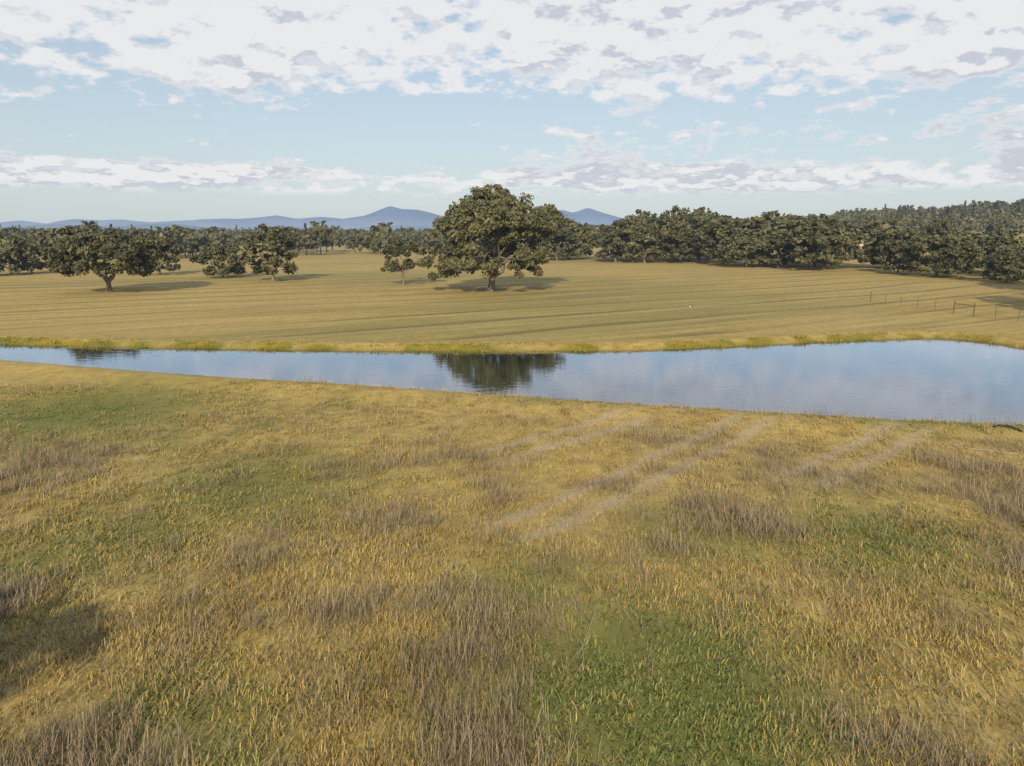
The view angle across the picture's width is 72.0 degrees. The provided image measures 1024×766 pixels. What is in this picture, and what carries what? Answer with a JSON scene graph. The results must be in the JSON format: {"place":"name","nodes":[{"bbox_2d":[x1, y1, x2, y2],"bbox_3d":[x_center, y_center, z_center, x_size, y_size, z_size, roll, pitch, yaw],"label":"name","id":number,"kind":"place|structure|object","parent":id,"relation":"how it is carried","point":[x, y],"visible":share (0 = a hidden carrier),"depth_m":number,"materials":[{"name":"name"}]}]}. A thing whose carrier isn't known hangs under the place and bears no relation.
{"place":"outdoors","nodes":[
{"label":"outdoors","id":0,"kind":"place"},
{"bbox_2d":[0,224,434,230],"bbox_3d":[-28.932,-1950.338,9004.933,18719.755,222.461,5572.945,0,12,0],"label":"foothills","id":1,"kind":"structure","parent":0,"point":[147,226],"depth_m":10304.44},
{"bbox_2d":[0,206,624,228],"bbox_3d":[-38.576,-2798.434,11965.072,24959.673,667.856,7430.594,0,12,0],"label":"mountains","id":2,"kind":"structure","parent":0,"point":[399,216],"depth_m":14443.82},
{"bbox_2d":[0,212,1023,765],"bbox_3d":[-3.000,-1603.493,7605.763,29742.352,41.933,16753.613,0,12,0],"label":"ground","id":3,"kind":"structure","parent":0,"point":[346,300],"depth_m":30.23,"materials":[{"name":"yellow plant"}]},
{"bbox_2d":[0,238,39,274],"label":"tree","id":4,"kind":"object","parent":3,"relation":"on","point":[18,248],"visible":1,"depth_m":181.86,"materials":[{"name":"green plant"}]},
{"bbox_2d":[8,238,47,272],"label":"tree","id":5,"kind":"object","parent":3,"relation":"on","point":[40,264],"visible":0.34,"depth_m":189.06,"materials":[{"name":"green plant"}]},
{"bbox_2d":[40,226,165,291],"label":"oak tree","id":6,"kind":"object","parent":3,"relation":"on","point":[69,249],"visible":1,"depth_m":119.59,"materials":[{"name":"green plant"}]},
{"bbox_2d":[144,236,183,274],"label":"tree","id":7,"kind":"object","parent":3,"relation":"on","point":[165,244],"visible":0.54,"depth_m":181.25,"materials":[{"name":"green plant"}]},
{"bbox_2d":[189,242,246,276],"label":"tree","id":8,"kind":"object","parent":3,"relation":"on","point":[216,252],"visible":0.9,"depth_m":164.30,"materials":[{"name":"green plant"}]},
{"bbox_2d":[237,223,298,280],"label":"tree","id":9,"kind":"object","parent":3,"relation":"on","point":[260,242],"visible":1,"depth_m":152.03,"materials":[{"name":"green plant"}]},
{"bbox_2d":[380,236,435,284],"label":"tree","id":10,"kind":"object","parent":3,"relation":"on","point":[396,250],"visible":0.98,"depth_m":140.32,"materials":[{"name":"green plant"}]},
{"bbox_2d":[417,184,568,290],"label":"tree","id":11,"kind":"object","parent":3,"relation":"on","point":[501,215],"visible":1,"depth_m":122.83,"materials":[{"name":"green plant"}]},
{"bbox_2d":[0,198,1023,261],"bbox_3d":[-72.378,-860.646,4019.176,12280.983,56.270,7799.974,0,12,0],"label":"forest trees","id":12,"kind":"object","parent":3,"relation":"on","point":[374,239],"visible":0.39,"depth_m":451.75,"materials":[{"name":"green plant"}]},
{"bbox_2d":[481,234,560,258],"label":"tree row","id":13,"kind":"object","parent":3,"relation":"on","point":[553,249],"visible":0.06,"depth_m":281.92,"materials":[{"name":"green plant"}]},
{"bbox_2d":[535,228,581,259],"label":"tree","id":14,"kind":"object","parent":3,"relation":"on","point":[568,235],"visible":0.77,"depth_m":275.32,"materials":[{"name":"green plant"}]},
{"bbox_2d":[542,218,601,258],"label":"tree","id":15,"kind":"object","parent":3,"relation":"on","point":[586,245],"visible":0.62,"depth_m":282.83,"materials":[{"name":"green plant"}]},
{"bbox_2d":[602,223,621,260],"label":"tree","id":16,"kind":"object","parent":3,"relation":"on","point":[604,241],"visible":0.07,"depth_m":274.04,"materials":[{"name":"green plant"}]},
{"bbox_2d":[591,223,637,261],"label":"tree","id":17,"kind":"object","parent":3,"relation":"on","point":[605,236],"visible":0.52,"depth_m":259.31,"materials":[{"name":"green plant"}]},
{"bbox_2d":[606,217,660,261],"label":"tree","id":18,"kind":"object","parent":3,"relation":"on","point":[629,225],"visible":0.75,"depth_m":252.67,"materials":[{"name":"green plant"}]},
{"bbox_2d":[621,214,661,248],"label":"tree","id":19,"kind":"object","parent":3,"relation":"on","point":[642,217],"visible":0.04,"depth_m":287.00,"materials":[{"name":"green plant"}]},
{"bbox_2d":[621,224,666,262],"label":"tree","id":20,"kind":"object","parent":3,"relation":"on","point":[650,236],"visible":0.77,"depth_m":250.47,"materials":[{"name":"green plant"}]},
{"bbox_2d":[635,209,660,250],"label":"tree","id":21,"kind":"object","parent":3,"relation":"on","point":[645,214],"visible":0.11,"depth_m":304.48,"materials":[{"name":"green plant"}]},
{"bbox_2d":[653,205,697,260],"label":"tree","id":22,"kind":"object","parent":3,"relation":"on","point":[664,221],"visible":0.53,"depth_m":262.52,"materials":[{"name":"green plant"}]},
{"bbox_2d":[660,222,704,262],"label":"tree","id":23,"kind":"object","parent":3,"relation":"on","point":[681,234],"visible":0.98,"depth_m":248.46,"materials":[{"name":"green plant"}]},
{"bbox_2d":[664,206,736,260],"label":"tree","id":24,"kind":"object","parent":3,"relation":"on","point":[701,220],"visible":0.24,"depth_m":258.31,"materials":[{"name":"green plant"}]},
{"bbox_2d":[698,214,739,250],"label":"tree","id":25,"kind":"object","parent":3,"relation":"on","point":[732,222],"visible":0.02,"depth_m":278.82,"materials":[{"name":"green plant"}]},
{"bbox_2d":[699,215,752,264],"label":"tree","id":26,"kind":"object","parent":3,"relation":"on","point":[715,234],"visible":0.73,"depth_m":236.07,"materials":[{"name":"green plant"}]},
{"bbox_2d":[714,233,782,266],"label":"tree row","id":27,"kind":"object","parent":3,"relation":"on","point":[740,246],"visible":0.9,"depth_m":218.99,"materials":[{"name":"green plant"}]},
{"bbox_2d":[750,234,805,266],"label":"tree","id":28,"kind":"object","parent":3,"relation":"on","point":[777,240],"visible":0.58,"depth_m":217.52,"materials":[{"name":"green plant"}]},
{"bbox_2d":[734,210,845,264],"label":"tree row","id":29,"kind":"object","parent":3,"relation":"on","point":[777,226],"visible":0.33,"depth_m":230.93,"materials":[{"name":"green plant"}]},
{"bbox_2d":[779,217,857,269],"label":"tree","id":30,"kind":"object","parent":3,"relation":"on","point":[821,235],"visible":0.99,"depth_m":197.69,"materials":[{"name":"green plant"}]},
{"bbox_2d":[792,213,845,266],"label":"tree","id":31,"kind":"object","parent":3,"relation":"on","point":[826,219],"visible":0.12,"depth_m":216.85,"materials":[{"name":"green plant"}]},
{"bbox_2d":[800,224,855,268],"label":"tree","id":32,"kind":"object","parent":3,"relation":"on","point":[850,245],"visible":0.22,"depth_m":202.85,"materials":[{"name":"green plant"}]},
{"bbox_2d":[840,221,859,256],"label":"tree","id":33,"kind":"object","parent":3,"relation":"on","point":[845,225],"visible":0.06,"depth_m":237.78,"materials":[{"name":"green plant"}]},
{"bbox_2d":[846,218,920,268],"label":"tree","id":34,"kind":"object","parent":3,"relation":"on","point":[879,235],"visible":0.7,"depth_m":202.82,"materials":[{"name":"green plant"}]},
{"bbox_2d":[875,239,920,273],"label":"tree","id":35,"kind":"object","parent":3,"relation":"on","point":[893,246],"visible":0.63,"depth_m":183.25,"materials":[{"name":"green plant"}]},
{"bbox_2d":[863,238,935,266],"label":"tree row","id":36,"kind":"object","parent":3,"relation":"on","point":[875,262],"visible":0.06,"depth_m":209.87,"materials":[{"name":"green plant"}]},
{"bbox_2d":[919,218,965,256],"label":"tree","id":37,"kind":"object","parent":3,"relation":"on","point":[944,227],"visible":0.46,"depth_m":219.44,"materials":[{"name":"green plant"}]},
{"bbox_2d":[900,234,986,276],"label":"tree","id":38,"kind":"object","parent":3,"relation":"on","point":[921,244],"visible":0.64,"depth_m":170.94,"materials":[{"name":"green plant"}]},
{"bbox_2d":[870,292,1022,319],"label":"pasture fence","id":39,"kind":"object","parent":3,"relation":"on","point":[974,305],"visible":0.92,"depth_m":92.05,"materials":[{"name":"brown wood"}]},
{"bbox_2d":[926,232,984,268],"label":"tree","id":40,"kind":"object","parent":3,"relation":"on","point":[976,236],"visible":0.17,"depth_m":192.00,"materials":[{"name":"green plant"}]},
{"bbox_2d":[939,236,983,277],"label":"tree","id":41,"kind":"object","parent":3,"relation":"on","point":[971,249],"visible":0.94,"depth_m":164.10,"materials":[{"name":"green plant"}]},
{"bbox_2d":[954,442,1017,454],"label":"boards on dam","id":42,"kind":"object","parent":3,"relation":"on","point":[958,443],"visible":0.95,"depth_m":33.43,"materials":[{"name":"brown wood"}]},
{"bbox_2d":[968,227,1023,272],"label":"tree","id":43,"kind":"object","parent":3,"relation":"on","point":[1003,239],"visible":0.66,"depth_m":170.85,"materials":[{"name":"green plant"}]},
{"bbox_2d":[970,247,1023,281],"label":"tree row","id":44,"kind":"object","parent":3,"relation":"on","point":[1010,256],"visible":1,"depth_m":148.94,"materials":[{"name":"green plant"}]},
{"bbox_2d":[994,424,1021,431],"bbox_3d":[25.299,2.280,35.959,1.203,0.159,0.561,8,14,32],"label":"black poly pipe","id":45,"kind":"object","parent":3,"relation":"on","point":[1008,426],"visible":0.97,"depth_m":36.07,"materials":[{"name":"black plastic"}]},
{"bbox_2d":[0,338,1023,424],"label":"pond water","id":46,"kind":"structure","parent":0,"point":[911,379],"depth_m":54.44,"materials":[{"name":"blue liquid"}]},
{"bbox_2d":[0,0,1023,222],"label":"sky","id":47,"kind":"structure","parent":0,"point":[133,110],"materials":[{"name":"blue"}]}
]}

